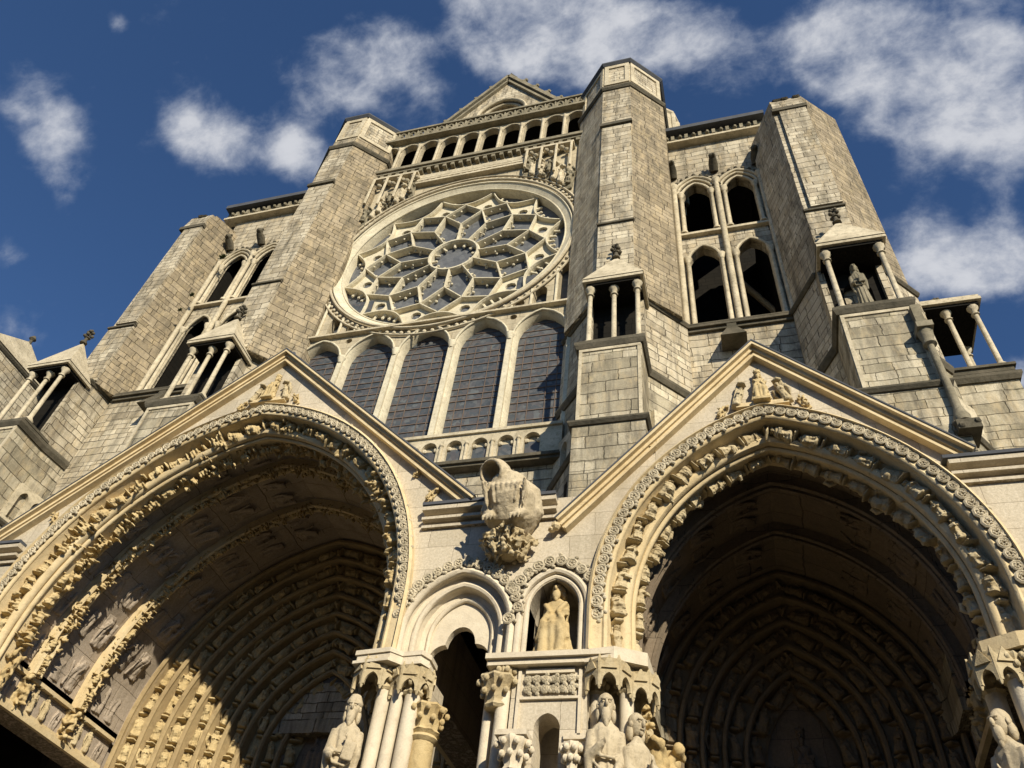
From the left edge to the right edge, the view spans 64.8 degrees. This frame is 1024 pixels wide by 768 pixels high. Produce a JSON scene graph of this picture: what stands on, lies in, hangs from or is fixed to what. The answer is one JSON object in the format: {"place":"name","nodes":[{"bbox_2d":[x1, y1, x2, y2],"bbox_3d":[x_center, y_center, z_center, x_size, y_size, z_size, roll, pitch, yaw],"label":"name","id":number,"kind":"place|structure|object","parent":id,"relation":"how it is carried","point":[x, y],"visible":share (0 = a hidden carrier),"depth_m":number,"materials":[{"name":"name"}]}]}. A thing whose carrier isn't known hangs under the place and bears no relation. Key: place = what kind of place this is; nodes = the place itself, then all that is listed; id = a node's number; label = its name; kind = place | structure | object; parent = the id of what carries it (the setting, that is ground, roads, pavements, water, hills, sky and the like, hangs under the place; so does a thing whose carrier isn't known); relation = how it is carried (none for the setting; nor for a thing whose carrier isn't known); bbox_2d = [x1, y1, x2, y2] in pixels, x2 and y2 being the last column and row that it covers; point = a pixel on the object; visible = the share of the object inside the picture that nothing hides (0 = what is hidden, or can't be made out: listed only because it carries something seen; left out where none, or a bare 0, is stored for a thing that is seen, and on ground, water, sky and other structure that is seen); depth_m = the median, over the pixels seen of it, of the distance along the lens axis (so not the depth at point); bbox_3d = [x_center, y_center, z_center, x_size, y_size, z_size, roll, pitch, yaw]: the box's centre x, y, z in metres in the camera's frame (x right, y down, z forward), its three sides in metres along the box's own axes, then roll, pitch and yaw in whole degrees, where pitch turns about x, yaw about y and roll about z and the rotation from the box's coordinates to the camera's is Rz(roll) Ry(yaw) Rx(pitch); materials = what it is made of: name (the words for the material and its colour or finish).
{"place":"outdoors","nodes":[
{"label":"outdoors","id":0,"kind":"place"},
{"bbox_2d":[0,0,1023,387],"label":"sky","id":1,"kind":"structure","parent":0,"point":[124,123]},
{"label":"ground","id":2,"kind":"structure","parent":0,"visible":0},
{"bbox_2d":[45,649,976,767],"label":"porch rear wall","id":3,"kind":"structure","parent":2,"relation":"on","point":[482,664],"depth_m":18.62,"materials":[{"name":"stone"}]},
{"bbox_2d":[46,190,306,498],"bbox_3d":[-13.816,2.348,35.703,6.500,30.550,7.750,-7,-49,14],"label":"belfry bay","id":4,"kind":"object","parent":3,"relation":"on","point":[258,227],"visible":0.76,"depth_m":38.14,"materials":[{"name":"stone"}]},
{"bbox_2d":[217,253,226,259],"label":"weed","id":5,"kind":"object","parent":4,"relation":"attached to","point":[222,256],"visible":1,"depth_m":40.35,"materials":[{"name":"green plant"}]},
{"bbox_2d":[272,73,584,739],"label":"transept facade","id":6,"kind":"structure","parent":3,"relation":"on","point":[438,337],"depth_m":33.87,"materials":[{"name":"stone"}]},
{"bbox_2d":[307,340,340,380],"bbox_3d":[-7.933,0.576,30.844,2.220,6.413,0.590,-7,-49,14],"label":"lancet window","id":7,"kind":"structure","parent":6,"relation":"in","point":[324,356],"depth_m":32.77,"materials":[{"name":"glass"}]},
{"bbox_2d":[335,334,394,413],"bbox_3d":[-5.718,0.298,30.290,2.220,6.413,0.590,-7,-49,14],"label":"lancet window","id":8,"kind":"structure","parent":6,"relation":"in","point":[361,376],"depth_m":31.49,"materials":[{"name":"glass"}]},
{"bbox_2d":[378,326,450,437],"bbox_3d":[-3.504,0.019,29.736,2.220,6.413,0.590,-7,-49,14],"label":"lancet window","id":9,"kind":"structure","parent":6,"relation":"in","point":[407,408],"depth_m":30.03,"materials":[{"name":"glass"}]},
{"bbox_2d":[333,181,572,324],"bbox_3d":[-2.622,-5.782,36.180,11.132,11.132,0.886,-7,-49,14],"label":"rose window","id":10,"kind":"structure","parent":6,"relation":"in","point":[466,248],"depth_m":36.50,"materials":[{"name":"stone"}]},
{"bbox_2d":[435,317,508,433],"bbox_3d":[-1.289,-0.260,29.182,2.220,6.413,0.590,-7,-49,14],"label":"lancet window","id":11,"kind":"structure","parent":6,"relation":"in","point":[469,401],"depth_m":29.37,"materials":[{"name":"glass"}]},
{"bbox_2d":[500,308,566,426],"bbox_3d":[0.926,-0.539,28.627,2.220,6.413,0.590,-7,-49,14],"label":"lancet window","id":12,"kind":"structure","parent":6,"relation":"in","point":[532,391],"depth_m":28.82,"materials":[{"name":"glass"}]},
{"bbox_2d":[666,110,804,389],"bbox_3d":[8.747,-0.115,30.411,6.500,30.550,7.750,-7,-49,14],"label":"belfry bay","id":13,"kind":"object","parent":3,"relation":"on","point":[735,294],"visible":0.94,"depth_m":34.76,"materials":[{"name":"stone"}]},
{"bbox_2d":[666,108,689,216],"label":"stair turret","id":14,"kind":"object","parent":13,"relation":"on","point":[672,119],"visible":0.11,"depth_m":45.95,"materials":[{"name":"stone"}]},
{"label":"stairs","id":15,"kind":"structure","parent":2,"relation":"on","visible":0},
{"bbox_2d":[0,539,49,767],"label":"porch pier","id":16,"kind":"structure","parent":15,"relation":"on","point":[16,751],"depth_m":18.63,"materials":[{"name":"stone"}]},
{"bbox_2d":[121,113,400,451],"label":"buttress","id":17,"kind":"structure","parent":16,"relation":"on","point":[282,307],"depth_m":35.14,"materials":[{"name":"stone"}]},
{"bbox_2d":[103,540,450,767],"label":"portal","id":18,"kind":"object","parent":15,"relation":"on","point":[243,672],"visible":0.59,"depth_m":21.12,"materials":[{"name":"stone"}]},
{"bbox_2d":[350,490,660,767],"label":"porch pier","id":19,"kind":"structure","parent":15,"relation":"on","point":[539,709],"depth_m":13.21,"materials":[{"name":"stone"}]},
{"bbox_2d":[0,348,484,767],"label":"porch arch","id":20,"kind":"structure","parent":19,"relation":"on","point":[131,566],"depth_m":19.15,"materials":[{"name":"stone"}]},
{"bbox_2d":[321,694,363,767],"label":"statue","id":21,"kind":"object","parent":19,"relation":"attached to","point":[343,747],"visible":1,"depth_m":12.47,"materials":[{"name":"stone"}]},
{"bbox_2d":[478,458,543,565],"bbox_3d":[-0.052,2.310,14.732,1.181,1.932,1.259,-7,-49,14],"label":"gargoyle","id":22,"kind":"object","parent":19,"relation":"attached to","point":[512,512],"visible":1,"depth_m":14.43,"materials":[{"name":"stone"}]},
{"bbox_2d":[533,584,572,650],"bbox_3d":[0.733,3.957,13.528,0.745,1.574,0.488,-12,-50,18],"label":"statue","id":23,"kind":"object","parent":19,"relation":"on","point":[552,633],"visible":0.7,"depth_m":13.25,"materials":[{"name":"beige stone"}]},
{"bbox_2d":[584,693,625,767],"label":"statue","id":24,"kind":"object","parent":19,"relation":"attached to","point":[605,741],"visible":0.95,"depth_m":11.46,"materials":[{"name":"stone"}]},
{"bbox_2d":[547,57,693,745],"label":"buttress","id":25,"kind":"structure","parent":19,"relation":"on","point":[630,379],"depth_m":28.21,"materials":[{"name":"stone"}]},
{"bbox_2d":[564,482,566,496],"bbox_3d":[1.480,3.058,22.456,0.022,0.750,0.180,18,-48,-9],"label":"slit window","id":26,"kind":"structure","parent":25,"relation":"in","point":[565,486],"depth_m":22.54,"materials":[{"name":"black"}]},
{"bbox_2d":[622,713,657,767],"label":"statue","id":27,"kind":"object","parent":19,"relation":"attached to","point":[636,753],"visible":0.99,"depth_m":11.40,"materials":[{"name":"stone"}]},
{"bbox_2d":[644,734,685,767],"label":"statue","id":28,"kind":"object","parent":19,"relation":"attached to","point":[664,757],"visible":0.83,"depth_m":14.25,"materials":[{"name":"beige stone"}]},
{"bbox_2d":[675,761,680,767],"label":"statue","id":29,"kind":"object","parent":19,"relation":"attached to","point":[677,764],"visible":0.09,"depth_m":14.88,"materials":[{"name":"beige stone"}]},
{"bbox_2d":[548,339,1023,767],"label":"porch arch","id":30,"kind":"structure","parent":19,"relation":"on","point":[750,460],"depth_m":15.01,"materials":[{"name":"stone"}]},
{"bbox_2d":[661,571,975,767],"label":"portal","id":31,"kind":"object","parent":15,"relation":"on","point":[777,672],"visible":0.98,"depth_m":17.11,"materials":[{"name":"brown stone"}]},
{"bbox_2d":[965,630,1023,743],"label":"end pier","id":32,"kind":"structure","parent":15,"relation":"on","point":[995,667],"depth_m":11.09,"materials":[{"name":"stone"}]},
{"bbox_2d":[751,94,995,740],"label":"buttress","id":33,"kind":"structure","parent":32,"relation":"on","point":[828,227],"depth_m":25.45,"materials":[{"name":"stone"}]},
{"bbox_2d":[849,264,873,302],"bbox_3d":[10.390,-2.846,24.028,0.508,2.578,0.551,-16,-51,21],"label":"statue","id":34,"kind":"object","parent":33,"relation":"on","point":[858,281],"visible":0.68,"depth_m":23.98,"materials":[{"name":"beige stone"}]},
{"bbox_2d":[909,304,982,447],"bbox_3d":[10.828,-0.247,20.468,0.620,4.752,1.250,-7,-49,14],"label":"colonnette","id":35,"kind":"object","parent":33,"relation":"on","point":[964,423],"visible":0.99,"depth_m":19.65,"materials":[{"name":"beige stone"}]},
{"bbox_2d":[920,294,1023,449],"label":"corner buttress","id":36,"kind":"structure","parent":33,"relation":"attached to","point":[992,395],"depth_m":23.64,"materials":[{"name":"stone"}]},
{"bbox_2d":[986,708,1023,767],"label":"statue","id":37,"kind":"object","parent":32,"relation":"attached to","point":[1009,751],"visible":1,"depth_m":10.50,"materials":[{"name":"stone"}]},
{"bbox_3d":[-22.083,10.403,20.014,6.665,8.555,7.163,-7,-49,14],"label":"end pier","id":38,"kind":"object","parent":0,"visible":0},
{"bbox_2d":[0,333,39,419],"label":"corner buttress","id":39,"kind":"structure","parent":38,"relation":"on","point":[17,356],"depth_m":35.56,"materials":[{"name":"stone"}]},
{"bbox_2d":[0,215,236,527],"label":"buttress","id":40,"kind":"structure","parent":38,"relation":"on","point":[45,431],"depth_m":33.28,"materials":[{"name":"stone"}]}
]}

